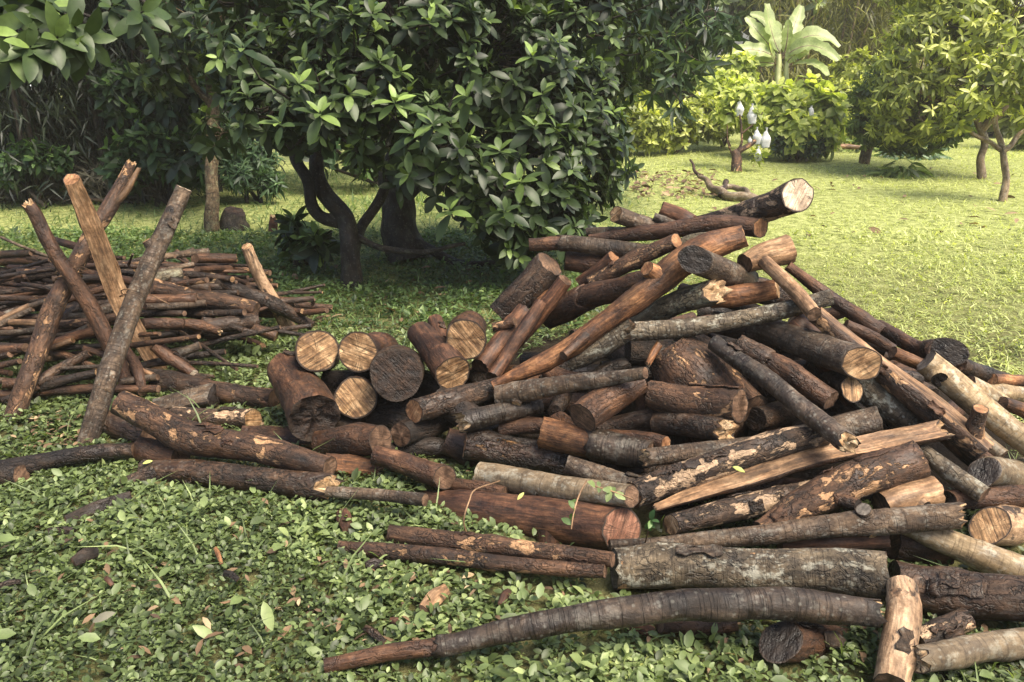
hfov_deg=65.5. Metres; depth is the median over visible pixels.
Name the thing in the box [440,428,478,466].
log
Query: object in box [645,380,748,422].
log
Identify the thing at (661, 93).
background tree
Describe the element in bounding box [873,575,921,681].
log
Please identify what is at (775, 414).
log
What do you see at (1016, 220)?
leaf litter
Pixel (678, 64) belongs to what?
mango tree
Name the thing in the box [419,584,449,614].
bark chip
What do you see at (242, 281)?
stick
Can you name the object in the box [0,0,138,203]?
bamboo clump
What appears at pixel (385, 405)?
log
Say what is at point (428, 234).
shaded weeds
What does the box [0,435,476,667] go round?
leaf litter
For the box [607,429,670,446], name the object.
log
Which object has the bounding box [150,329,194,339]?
stick
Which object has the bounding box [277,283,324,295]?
stick
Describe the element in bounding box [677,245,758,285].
log
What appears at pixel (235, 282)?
stick
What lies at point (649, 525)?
trailing weed
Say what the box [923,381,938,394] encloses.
log
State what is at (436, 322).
log
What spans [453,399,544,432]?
log
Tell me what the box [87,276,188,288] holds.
stick
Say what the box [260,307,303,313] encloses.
stick
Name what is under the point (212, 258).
stick
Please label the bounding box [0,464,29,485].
log
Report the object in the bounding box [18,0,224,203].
bamboo clump
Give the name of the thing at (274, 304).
stick
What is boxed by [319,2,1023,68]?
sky
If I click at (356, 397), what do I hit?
log
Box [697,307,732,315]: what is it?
log
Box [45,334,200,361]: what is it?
stick
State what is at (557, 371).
log
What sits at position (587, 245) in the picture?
log
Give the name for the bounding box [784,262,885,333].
log
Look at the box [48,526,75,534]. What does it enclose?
log
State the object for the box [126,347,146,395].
stick
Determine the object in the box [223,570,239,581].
bark chip
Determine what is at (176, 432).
log
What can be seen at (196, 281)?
stick
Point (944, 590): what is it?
log
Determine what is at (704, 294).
log
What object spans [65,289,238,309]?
stick
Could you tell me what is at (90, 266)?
stick
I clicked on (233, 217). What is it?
tree stump
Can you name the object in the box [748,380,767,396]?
log
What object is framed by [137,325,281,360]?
stick
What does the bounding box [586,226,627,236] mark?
log
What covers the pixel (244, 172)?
bush
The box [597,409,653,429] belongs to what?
log
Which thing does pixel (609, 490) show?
trailing weed
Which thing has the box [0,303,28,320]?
stick
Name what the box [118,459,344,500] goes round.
log
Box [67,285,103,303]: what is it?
stick
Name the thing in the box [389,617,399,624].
bark chip
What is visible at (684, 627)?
log
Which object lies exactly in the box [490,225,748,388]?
log
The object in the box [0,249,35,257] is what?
stick
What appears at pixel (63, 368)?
stick
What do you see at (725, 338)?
log
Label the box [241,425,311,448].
log
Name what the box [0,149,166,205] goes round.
bush
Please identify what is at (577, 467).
log
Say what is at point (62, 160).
bush
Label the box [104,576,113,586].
bark chip
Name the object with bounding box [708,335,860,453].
log
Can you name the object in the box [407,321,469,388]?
log
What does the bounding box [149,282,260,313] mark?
stick
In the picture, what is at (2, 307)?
stick
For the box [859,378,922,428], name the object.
log
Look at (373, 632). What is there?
twig
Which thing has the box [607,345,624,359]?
log
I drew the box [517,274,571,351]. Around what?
log
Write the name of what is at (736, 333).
log
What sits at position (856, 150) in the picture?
leaf heap
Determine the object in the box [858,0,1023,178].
mango tree
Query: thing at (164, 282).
stick
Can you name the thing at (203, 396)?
log
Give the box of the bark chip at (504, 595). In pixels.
[497,588,511,604]
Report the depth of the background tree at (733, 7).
23.49 m
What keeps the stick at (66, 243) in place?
on the stick at (119, 257)
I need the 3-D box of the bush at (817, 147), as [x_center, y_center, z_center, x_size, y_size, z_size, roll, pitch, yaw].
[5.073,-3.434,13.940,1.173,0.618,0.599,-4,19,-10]
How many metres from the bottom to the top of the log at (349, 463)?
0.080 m
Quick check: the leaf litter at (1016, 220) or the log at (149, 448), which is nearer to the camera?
the log at (149, 448)
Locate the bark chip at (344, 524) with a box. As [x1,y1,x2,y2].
[335,508,352,531]
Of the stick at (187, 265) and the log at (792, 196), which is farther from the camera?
the stick at (187, 265)
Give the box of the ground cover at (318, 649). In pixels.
[0,323,1023,681]
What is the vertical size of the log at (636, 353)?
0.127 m
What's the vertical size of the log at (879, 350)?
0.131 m
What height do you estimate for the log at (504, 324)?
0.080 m
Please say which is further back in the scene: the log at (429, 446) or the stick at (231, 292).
the stick at (231, 292)
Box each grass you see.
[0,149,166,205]
[0,167,699,357]
[543,139,1023,422]
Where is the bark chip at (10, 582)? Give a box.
[0,579,20,588]
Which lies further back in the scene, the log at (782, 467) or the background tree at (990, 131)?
the background tree at (990, 131)
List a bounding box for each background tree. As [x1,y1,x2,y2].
[89,3,290,134]
[569,0,718,76]
[635,68,696,110]
[697,0,841,82]
[810,0,919,92]
[915,0,1023,84]
[922,97,1008,137]
[998,111,1023,150]
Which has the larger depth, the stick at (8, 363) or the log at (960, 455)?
the stick at (8, 363)
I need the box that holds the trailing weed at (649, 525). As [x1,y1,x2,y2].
[644,509,658,542]
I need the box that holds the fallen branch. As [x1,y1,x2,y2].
[689,159,757,201]
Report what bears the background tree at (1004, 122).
on the ground at (642, 513)
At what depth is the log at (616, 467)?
3.09 m
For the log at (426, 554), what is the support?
on the ground at (642, 513)
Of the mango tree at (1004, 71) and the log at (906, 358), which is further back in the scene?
the mango tree at (1004, 71)
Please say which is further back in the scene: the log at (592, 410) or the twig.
the log at (592, 410)
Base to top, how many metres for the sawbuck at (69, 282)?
1.208 m
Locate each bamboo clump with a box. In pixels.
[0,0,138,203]
[0,29,122,210]
[0,30,47,192]
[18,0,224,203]
[59,0,289,197]
[739,0,894,86]
[756,0,932,87]
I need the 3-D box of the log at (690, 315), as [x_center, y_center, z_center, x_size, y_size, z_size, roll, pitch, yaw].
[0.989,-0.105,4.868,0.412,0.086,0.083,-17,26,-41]
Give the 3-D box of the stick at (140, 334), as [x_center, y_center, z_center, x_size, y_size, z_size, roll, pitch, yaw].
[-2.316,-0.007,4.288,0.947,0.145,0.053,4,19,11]
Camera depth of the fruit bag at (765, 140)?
12.73 m
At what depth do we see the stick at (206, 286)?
4.55 m
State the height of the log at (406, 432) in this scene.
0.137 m
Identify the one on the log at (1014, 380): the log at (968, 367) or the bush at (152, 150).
the log at (968, 367)
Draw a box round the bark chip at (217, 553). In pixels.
[213,546,222,564]
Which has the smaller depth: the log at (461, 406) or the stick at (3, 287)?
the log at (461, 406)
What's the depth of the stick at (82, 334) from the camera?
4.12 m
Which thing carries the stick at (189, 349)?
on the stick at (164, 353)
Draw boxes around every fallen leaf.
[93,611,115,622]
[193,625,214,639]
[261,601,273,630]
[733,466,744,471]
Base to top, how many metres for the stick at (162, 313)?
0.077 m
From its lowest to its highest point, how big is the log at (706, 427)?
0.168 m
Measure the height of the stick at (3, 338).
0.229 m
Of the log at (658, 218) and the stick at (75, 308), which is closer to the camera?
the log at (658, 218)
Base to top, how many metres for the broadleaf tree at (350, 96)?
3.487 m
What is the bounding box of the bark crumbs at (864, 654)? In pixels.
[646,587,987,672]
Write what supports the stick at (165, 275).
on the stick at (164, 282)
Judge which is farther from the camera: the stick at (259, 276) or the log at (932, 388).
the stick at (259, 276)
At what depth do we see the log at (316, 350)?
3.62 m
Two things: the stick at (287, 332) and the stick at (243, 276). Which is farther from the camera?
the stick at (243, 276)
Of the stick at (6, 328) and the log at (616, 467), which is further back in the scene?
the stick at (6, 328)
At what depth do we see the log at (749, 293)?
3.40 m
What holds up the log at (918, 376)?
on the log
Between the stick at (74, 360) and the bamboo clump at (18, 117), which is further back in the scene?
the bamboo clump at (18, 117)
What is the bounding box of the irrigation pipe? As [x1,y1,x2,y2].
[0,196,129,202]
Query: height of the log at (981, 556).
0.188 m
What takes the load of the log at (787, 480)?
on the ground at (642, 513)
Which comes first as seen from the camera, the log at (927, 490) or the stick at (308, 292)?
the log at (927, 490)
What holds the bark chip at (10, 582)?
on the ground cover at (318, 649)
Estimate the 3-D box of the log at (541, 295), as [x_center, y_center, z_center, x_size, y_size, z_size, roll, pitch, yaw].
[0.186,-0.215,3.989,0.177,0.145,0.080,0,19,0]
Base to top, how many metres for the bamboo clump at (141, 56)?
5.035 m
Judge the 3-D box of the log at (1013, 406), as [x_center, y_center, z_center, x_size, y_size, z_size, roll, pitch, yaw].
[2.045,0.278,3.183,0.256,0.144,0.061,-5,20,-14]
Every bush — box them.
[0,132,79,208]
[82,59,220,206]
[218,122,288,202]
[255,1,524,185]
[268,205,339,273]
[313,0,624,157]
[618,90,739,154]
[694,48,759,146]
[735,68,851,160]
[770,130,831,162]
[824,45,884,143]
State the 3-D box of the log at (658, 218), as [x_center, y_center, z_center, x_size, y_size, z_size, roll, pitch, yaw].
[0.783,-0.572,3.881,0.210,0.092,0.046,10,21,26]
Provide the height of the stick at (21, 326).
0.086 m
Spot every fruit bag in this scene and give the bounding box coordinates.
[735,98,743,115]
[747,103,756,123]
[753,127,761,144]
[755,146,761,160]
[761,127,770,147]
[809,106,813,115]
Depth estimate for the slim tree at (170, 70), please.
7.70 m
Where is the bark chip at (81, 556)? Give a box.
[70,547,98,565]
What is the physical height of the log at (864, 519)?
0.203 m
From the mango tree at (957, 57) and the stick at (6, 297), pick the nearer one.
the stick at (6, 297)
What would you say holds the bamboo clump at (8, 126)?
on the ground at (642, 513)
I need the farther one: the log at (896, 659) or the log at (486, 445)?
the log at (486, 445)
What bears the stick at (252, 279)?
on the stick
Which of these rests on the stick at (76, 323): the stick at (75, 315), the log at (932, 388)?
the stick at (75, 315)
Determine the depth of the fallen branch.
10.11 m
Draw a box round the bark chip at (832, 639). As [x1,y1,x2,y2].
[824,631,845,649]
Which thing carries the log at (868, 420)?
on the log
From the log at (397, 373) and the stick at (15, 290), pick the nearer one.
the log at (397, 373)
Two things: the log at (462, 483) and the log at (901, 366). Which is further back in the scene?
the log at (901, 366)
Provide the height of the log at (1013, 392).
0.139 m
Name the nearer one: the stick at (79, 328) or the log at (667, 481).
the log at (667, 481)
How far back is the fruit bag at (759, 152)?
12.73 m
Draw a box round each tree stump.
[219,206,250,231]
[268,214,277,235]
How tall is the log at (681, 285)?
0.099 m
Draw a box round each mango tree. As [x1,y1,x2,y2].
[570,0,749,169]
[843,64,976,164]
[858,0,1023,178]
[944,25,1023,200]
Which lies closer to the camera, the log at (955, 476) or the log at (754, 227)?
the log at (955, 476)
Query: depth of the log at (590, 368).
3.73 m
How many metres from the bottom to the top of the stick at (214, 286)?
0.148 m
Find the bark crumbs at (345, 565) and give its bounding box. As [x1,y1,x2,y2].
[287,458,571,643]
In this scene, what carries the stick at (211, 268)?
on the stick at (243, 276)
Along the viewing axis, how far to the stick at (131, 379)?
4.03 m
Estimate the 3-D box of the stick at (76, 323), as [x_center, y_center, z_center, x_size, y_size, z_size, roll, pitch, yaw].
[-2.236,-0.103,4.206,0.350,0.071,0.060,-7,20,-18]
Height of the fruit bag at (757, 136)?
0.276 m
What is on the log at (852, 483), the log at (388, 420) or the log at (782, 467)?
the log at (782, 467)
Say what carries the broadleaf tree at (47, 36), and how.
on the ground at (642, 513)
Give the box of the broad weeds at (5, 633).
[0,415,788,681]
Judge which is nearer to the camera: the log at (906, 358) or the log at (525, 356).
the log at (906, 358)
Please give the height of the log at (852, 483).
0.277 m
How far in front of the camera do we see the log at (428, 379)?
3.74 m
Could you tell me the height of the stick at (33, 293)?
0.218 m
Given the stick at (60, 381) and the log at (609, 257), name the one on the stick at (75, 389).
the stick at (60, 381)
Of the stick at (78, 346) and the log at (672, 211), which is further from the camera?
the stick at (78, 346)
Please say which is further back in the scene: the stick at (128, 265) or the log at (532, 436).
the stick at (128, 265)
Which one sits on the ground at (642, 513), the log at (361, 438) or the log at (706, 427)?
the log at (361, 438)
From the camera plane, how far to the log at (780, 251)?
3.46 m
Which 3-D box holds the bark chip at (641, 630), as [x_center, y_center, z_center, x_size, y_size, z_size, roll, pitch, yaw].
[0.381,0.851,2.365,0.085,0.040,0.028,6,20,16]
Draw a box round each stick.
[0,236,48,257]
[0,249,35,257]
[0,257,37,265]
[0,258,49,273]
[0,267,55,278]
[0,274,25,283]
[0,276,129,294]
[0,281,25,287]
[0,285,128,301]
[0,286,14,289]
[0,293,47,309]
[0,293,105,304]
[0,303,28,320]
[0,307,34,327]
[0,311,37,318]
[0,326,13,329]
[0,326,34,341]
[0,327,33,335]
[0,342,100,350]
[0,343,28,353]
[0,351,13,359]
[0,358,22,368]
[0,369,12,375]
[0,369,96,404]
[0,384,160,399]
[1,339,82,359]
[2,378,15,388]
[3,298,45,313]
[5,335,31,340]
[7,260,93,269]
[8,283,94,295]
[8,319,35,325]
[9,332,161,343]
[10,325,33,327]
[14,269,135,282]
[16,262,138,271]
[20,282,51,290]
[25,350,96,369]
[26,254,50,261]
[33,257,140,283]
[36,278,52,283]
[37,350,92,386]
[40,262,96,273]
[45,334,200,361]
[45,375,94,381]
[50,338,74,350]
[52,274,100,283]
[52,327,94,344]
[55,237,91,254]
[55,324,90,337]
[57,322,114,332]
[58,313,115,328]
[60,364,98,370]
[61,303,81,319]
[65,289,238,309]
[67,255,125,259]
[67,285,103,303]
[67,303,186,316]
[67,312,85,318]
[74,277,208,301]
[81,345,103,357]
[83,269,131,284]
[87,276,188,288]
[100,303,113,313]
[118,253,246,272]
[118,374,159,384]
[120,260,227,273]
[121,260,237,283]
[121,270,134,276]
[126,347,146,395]
[127,362,155,374]
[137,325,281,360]
[140,318,183,329]
[141,349,225,367]
[143,300,206,310]
[144,317,238,370]
[144,368,214,377]
[145,292,197,302]
[146,352,258,367]
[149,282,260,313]
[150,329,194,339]
[150,344,197,374]
[153,278,189,290]
[155,268,183,280]
[158,262,194,271]
[162,261,249,284]
[163,248,209,259]
[165,330,219,342]
[168,276,211,290]
[170,323,311,337]
[172,309,246,317]
[173,342,201,356]
[174,249,189,263]
[182,318,222,335]
[183,271,234,281]
[188,307,221,309]
[191,253,237,262]
[192,312,259,334]
[194,263,247,266]
[194,265,237,271]
[195,308,303,336]
[201,317,243,332]
[208,283,258,289]
[209,273,314,329]
[227,327,255,335]
[228,263,271,275]
[232,275,249,278]
[237,337,265,349]
[241,243,297,334]
[243,278,272,281]
[250,282,277,287]
[250,323,278,341]
[258,307,328,316]
[259,306,267,311]
[259,309,307,317]
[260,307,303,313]
[265,296,314,303]
[276,291,322,294]
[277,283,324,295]
[291,298,332,309]
[837,144,859,149]
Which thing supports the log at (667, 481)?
on the log at (782, 467)
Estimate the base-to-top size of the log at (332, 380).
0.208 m
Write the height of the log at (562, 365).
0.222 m
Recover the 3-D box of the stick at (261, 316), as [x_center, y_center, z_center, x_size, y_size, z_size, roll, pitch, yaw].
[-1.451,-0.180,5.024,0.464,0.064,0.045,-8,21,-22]
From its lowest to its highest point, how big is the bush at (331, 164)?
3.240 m
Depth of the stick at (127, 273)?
4.72 m
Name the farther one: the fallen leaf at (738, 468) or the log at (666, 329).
the log at (666, 329)
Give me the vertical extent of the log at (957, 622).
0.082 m
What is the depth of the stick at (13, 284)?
4.66 m
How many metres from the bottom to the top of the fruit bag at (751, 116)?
0.317 m
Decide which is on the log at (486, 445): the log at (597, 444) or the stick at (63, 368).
the log at (597, 444)
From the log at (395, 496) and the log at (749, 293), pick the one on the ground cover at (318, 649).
the log at (395, 496)
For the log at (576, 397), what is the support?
on the log
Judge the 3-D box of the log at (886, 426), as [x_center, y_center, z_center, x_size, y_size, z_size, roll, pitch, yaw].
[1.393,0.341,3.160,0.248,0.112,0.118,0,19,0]
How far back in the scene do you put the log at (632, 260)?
3.77 m
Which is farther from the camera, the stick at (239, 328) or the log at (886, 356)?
the stick at (239, 328)
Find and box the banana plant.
[732,3,840,88]
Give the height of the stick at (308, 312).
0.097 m
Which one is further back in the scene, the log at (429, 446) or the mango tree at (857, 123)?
the mango tree at (857, 123)
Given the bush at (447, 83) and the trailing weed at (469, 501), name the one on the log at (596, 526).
the trailing weed at (469, 501)
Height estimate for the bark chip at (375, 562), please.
0.040 m
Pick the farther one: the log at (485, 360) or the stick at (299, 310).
the stick at (299, 310)
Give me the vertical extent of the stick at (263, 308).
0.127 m
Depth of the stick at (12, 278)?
4.56 m
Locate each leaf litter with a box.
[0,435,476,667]
[260,265,495,328]
[626,169,721,198]
[711,164,1018,235]
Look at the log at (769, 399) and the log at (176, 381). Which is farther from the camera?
the log at (176, 381)
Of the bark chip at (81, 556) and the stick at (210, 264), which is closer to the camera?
the bark chip at (81, 556)
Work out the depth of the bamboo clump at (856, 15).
19.05 m
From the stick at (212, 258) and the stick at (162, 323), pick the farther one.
the stick at (212, 258)
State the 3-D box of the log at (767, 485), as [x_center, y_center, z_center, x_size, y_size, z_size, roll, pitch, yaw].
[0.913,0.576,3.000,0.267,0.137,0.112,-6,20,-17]
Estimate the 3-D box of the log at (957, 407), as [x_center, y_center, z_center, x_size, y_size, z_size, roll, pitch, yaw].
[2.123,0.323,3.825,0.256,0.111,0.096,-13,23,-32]
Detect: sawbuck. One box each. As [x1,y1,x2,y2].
[3,159,140,424]
[63,173,191,445]
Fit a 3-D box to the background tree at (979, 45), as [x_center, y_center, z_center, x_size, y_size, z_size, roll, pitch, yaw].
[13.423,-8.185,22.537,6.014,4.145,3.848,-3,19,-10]
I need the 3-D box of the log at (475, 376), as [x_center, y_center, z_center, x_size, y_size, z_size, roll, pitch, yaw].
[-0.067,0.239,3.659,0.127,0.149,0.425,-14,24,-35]
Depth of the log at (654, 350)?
3.27 m
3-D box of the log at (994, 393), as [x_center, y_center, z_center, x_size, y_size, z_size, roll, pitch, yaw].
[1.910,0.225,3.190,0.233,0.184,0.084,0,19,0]
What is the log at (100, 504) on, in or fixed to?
on the ground at (642, 513)
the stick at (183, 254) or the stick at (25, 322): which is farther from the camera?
the stick at (183, 254)
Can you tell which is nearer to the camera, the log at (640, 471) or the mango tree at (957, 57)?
the log at (640, 471)
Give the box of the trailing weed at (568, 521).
[561,480,586,528]
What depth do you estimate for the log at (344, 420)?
3.59 m
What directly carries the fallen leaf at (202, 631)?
on the leaf litter at (207, 623)
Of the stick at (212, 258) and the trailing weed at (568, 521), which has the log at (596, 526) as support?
the trailing weed at (568, 521)
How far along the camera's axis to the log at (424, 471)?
3.14 m
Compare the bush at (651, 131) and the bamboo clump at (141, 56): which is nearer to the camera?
the bamboo clump at (141, 56)
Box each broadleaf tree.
[0,0,171,90]
[182,0,578,288]
[378,0,671,274]
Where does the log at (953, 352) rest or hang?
on the log at (968, 367)
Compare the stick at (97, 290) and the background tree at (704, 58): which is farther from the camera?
the background tree at (704, 58)
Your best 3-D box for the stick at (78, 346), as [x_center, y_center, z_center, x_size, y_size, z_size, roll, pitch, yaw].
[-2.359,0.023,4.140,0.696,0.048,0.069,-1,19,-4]
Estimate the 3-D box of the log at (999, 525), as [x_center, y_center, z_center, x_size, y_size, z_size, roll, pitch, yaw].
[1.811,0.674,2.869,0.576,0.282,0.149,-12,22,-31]
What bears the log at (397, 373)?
on the log at (332, 380)
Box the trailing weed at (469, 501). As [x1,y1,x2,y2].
[463,480,499,531]
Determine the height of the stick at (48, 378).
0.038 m
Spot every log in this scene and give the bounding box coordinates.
[0,442,133,473]
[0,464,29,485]
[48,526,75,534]
[64,491,131,521]
[102,410,155,442]
[110,391,336,473]
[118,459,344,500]
[132,436,190,462]
[149,370,211,392]
[152,383,219,409]
[169,406,262,428]
[198,379,279,408]
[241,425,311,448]
[267,349,340,441]
[295,330,338,371]
[311,422,391,455]
[321,370,431,399]
[323,587,887,672]
[325,486,428,505]
[326,453,383,475]
[334,375,378,418]
[334,413,365,427]
[337,540,606,577]
[338,331,397,371]
[366,399,408,418]
[366,412,407,429]
[370,345,424,401]
[370,445,455,489]
[386,524,614,567]
[390,417,454,446]
[391,436,448,458]
[405,376,499,423]
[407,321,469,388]
[419,370,478,404]
[421,489,640,550]
[428,314,446,338]
[436,386,499,433]
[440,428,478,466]
[443,478,508,492]
[446,311,486,359]
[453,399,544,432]
[462,429,573,475]
[465,369,528,416]
[470,365,526,379]
[472,304,528,372]
[472,462,638,507]
[479,401,490,405]
[486,299,545,378]
[489,252,561,319]
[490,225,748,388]
[492,318,516,331]
[494,367,648,405]
[498,416,542,435]
[512,434,539,439]
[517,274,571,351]
[519,352,540,363]
[529,235,646,257]
[532,290,546,303]
[537,417,653,467]
[539,362,567,377]
[542,366,587,392]
[542,393,586,412]
[543,270,643,328]
[548,391,576,415]
[550,411,597,463]
[560,364,599,372]
[563,455,641,482]
[564,252,642,272]
[566,319,631,370]
[569,379,647,431]
[576,251,618,284]
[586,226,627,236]
[586,233,682,282]
[588,215,767,241]
[592,357,630,371]
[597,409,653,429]
[600,361,745,385]
[605,463,671,475]
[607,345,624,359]
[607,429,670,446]
[608,463,623,472]
[608,502,967,550]
[609,542,888,601]
[610,206,655,227]
[616,422,670,436]
[623,289,833,341]
[624,340,676,364]
[627,424,829,508]
[630,278,732,321]
[633,394,644,410]
[639,436,750,466]
[645,340,661,366]
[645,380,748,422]
[648,336,766,437]
[650,411,738,440]
[652,213,674,222]
[652,419,954,511]
[655,621,738,635]
[658,202,696,219]
[663,480,809,534]
[670,435,711,444]
[673,312,696,318]
[673,334,771,395]
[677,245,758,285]
[677,283,760,310]
[681,232,705,243]
[697,178,813,221]
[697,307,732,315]
[704,333,737,344]
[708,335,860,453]
[710,280,779,307]
[712,311,746,338]
[717,478,783,499]
[736,335,838,408]
[737,234,796,271]
[745,393,822,430]
[746,331,787,353]
[747,320,882,379]
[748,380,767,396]
[748,425,790,436]
[753,440,930,525]
[758,255,821,320]
[758,277,790,304]
[759,621,847,662]
[764,395,777,403]
[776,351,796,359]
[776,535,890,549]
[782,477,806,484]
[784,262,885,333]
[785,468,832,479]
[788,314,852,405]
[791,419,803,425]
[793,357,860,413]
[795,360,815,376]
[805,361,862,402]
[808,307,994,460]
[823,307,844,319]
[823,403,865,415]
[831,414,890,429]
[832,406,883,436]
[843,320,896,352]
[859,337,885,356]
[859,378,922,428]
[871,476,945,508]
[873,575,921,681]
[879,320,969,365]
[883,534,954,564]
[884,352,893,359]
[888,346,922,369]
[888,560,1023,621]
[894,363,928,381]
[902,369,923,383]
[902,530,1023,574]
[912,627,1023,673]
[916,352,1023,455]
[919,444,990,501]
[919,607,975,643]
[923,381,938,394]
[939,440,992,466]
[944,485,1023,509]
[948,400,965,415]
[954,359,1008,381]
[967,375,1008,401]
[967,456,1023,485]
[968,505,1023,545]
[985,431,1007,456]
[987,373,1023,386]
[991,383,1023,401]
[998,396,1023,418]
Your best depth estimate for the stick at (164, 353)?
4.15 m
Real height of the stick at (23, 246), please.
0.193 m
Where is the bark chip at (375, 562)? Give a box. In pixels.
[364,558,383,569]
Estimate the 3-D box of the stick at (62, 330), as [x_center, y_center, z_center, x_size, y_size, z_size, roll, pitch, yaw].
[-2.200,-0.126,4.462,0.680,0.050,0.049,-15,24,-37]
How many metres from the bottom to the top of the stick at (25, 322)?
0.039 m
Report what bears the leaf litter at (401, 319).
on the ground at (642, 513)
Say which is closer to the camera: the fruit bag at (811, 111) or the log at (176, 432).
the log at (176, 432)
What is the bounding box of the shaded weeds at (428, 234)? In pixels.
[0,222,701,331]
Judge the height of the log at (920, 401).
0.468 m
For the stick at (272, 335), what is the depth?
4.56 m
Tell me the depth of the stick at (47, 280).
4.83 m
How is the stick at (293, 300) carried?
on the stick at (274, 304)
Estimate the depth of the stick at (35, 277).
4.82 m
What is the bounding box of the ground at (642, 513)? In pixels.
[0,73,1023,681]
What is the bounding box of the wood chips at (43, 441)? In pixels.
[24,410,84,449]
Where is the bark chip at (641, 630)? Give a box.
[627,625,654,636]
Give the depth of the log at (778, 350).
3.44 m
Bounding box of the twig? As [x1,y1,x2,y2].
[361,624,386,643]
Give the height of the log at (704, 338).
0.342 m
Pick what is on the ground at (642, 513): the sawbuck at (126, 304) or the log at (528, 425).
the sawbuck at (126, 304)
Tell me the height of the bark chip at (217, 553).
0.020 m
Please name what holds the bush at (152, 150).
on the ground at (642, 513)
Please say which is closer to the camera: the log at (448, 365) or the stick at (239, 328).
the log at (448, 365)
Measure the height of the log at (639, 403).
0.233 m
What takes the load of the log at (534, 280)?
on the log at (576, 302)
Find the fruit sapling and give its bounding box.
[710,77,771,171]
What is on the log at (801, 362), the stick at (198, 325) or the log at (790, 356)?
the log at (790, 356)
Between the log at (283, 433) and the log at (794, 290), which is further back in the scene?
the log at (283, 433)
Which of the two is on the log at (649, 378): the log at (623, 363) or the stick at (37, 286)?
the log at (623, 363)
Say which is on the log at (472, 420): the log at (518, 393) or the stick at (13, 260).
the log at (518, 393)
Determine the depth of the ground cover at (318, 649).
2.53 m
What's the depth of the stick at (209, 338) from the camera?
4.84 m
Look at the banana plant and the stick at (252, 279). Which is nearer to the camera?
the stick at (252, 279)
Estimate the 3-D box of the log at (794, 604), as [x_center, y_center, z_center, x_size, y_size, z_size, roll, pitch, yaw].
[0.267,0.804,2.254,1.592,0.206,0.103,-1,19,-3]
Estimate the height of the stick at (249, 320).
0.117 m
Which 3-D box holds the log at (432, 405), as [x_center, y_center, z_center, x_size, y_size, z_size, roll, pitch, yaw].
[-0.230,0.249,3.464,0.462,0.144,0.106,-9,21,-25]
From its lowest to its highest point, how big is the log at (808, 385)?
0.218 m
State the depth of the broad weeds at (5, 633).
2.43 m
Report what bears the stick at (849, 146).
on the leaf heap at (856, 150)
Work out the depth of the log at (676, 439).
3.22 m
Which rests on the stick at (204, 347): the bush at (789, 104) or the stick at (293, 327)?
the stick at (293, 327)
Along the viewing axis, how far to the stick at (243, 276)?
5.01 m
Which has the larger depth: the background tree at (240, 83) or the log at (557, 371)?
the background tree at (240, 83)
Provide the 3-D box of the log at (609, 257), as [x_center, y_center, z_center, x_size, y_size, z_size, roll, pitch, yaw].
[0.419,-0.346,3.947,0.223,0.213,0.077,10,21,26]
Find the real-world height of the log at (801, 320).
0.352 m
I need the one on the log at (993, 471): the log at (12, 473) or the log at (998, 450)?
the log at (998, 450)
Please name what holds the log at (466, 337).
on the log at (485, 360)
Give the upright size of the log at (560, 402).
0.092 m
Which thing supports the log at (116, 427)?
on the ground at (642, 513)
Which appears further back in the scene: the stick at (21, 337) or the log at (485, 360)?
the stick at (21, 337)
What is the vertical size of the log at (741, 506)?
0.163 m
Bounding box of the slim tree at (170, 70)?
[97,0,318,231]
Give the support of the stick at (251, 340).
on the ground at (642, 513)
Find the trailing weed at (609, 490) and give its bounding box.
[588,480,632,501]
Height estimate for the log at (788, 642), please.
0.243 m
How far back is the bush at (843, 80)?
16.93 m
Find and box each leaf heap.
[836,135,878,152]
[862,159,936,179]
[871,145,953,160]
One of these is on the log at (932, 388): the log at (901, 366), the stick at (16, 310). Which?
the log at (901, 366)
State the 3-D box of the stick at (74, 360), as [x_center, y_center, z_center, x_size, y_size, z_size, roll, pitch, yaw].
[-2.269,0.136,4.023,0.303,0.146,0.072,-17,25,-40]
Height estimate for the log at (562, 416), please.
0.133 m
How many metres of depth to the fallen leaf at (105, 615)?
2.31 m
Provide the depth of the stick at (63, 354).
4.10 m
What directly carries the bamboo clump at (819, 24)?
on the ground at (642, 513)
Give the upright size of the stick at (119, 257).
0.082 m
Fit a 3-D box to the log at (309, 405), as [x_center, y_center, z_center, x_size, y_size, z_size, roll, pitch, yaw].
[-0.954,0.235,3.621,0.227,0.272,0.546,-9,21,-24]
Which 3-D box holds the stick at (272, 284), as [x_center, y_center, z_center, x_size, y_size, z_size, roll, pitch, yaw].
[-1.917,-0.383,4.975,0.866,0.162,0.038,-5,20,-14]
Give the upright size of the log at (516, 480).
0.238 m
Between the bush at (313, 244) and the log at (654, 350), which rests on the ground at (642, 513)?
the bush at (313, 244)
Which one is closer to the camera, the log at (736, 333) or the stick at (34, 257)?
the log at (736, 333)
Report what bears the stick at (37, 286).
on the stick at (15, 290)
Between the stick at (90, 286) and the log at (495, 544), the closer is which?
the log at (495, 544)
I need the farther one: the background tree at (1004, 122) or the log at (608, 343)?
the background tree at (1004, 122)
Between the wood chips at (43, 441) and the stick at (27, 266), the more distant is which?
the stick at (27, 266)

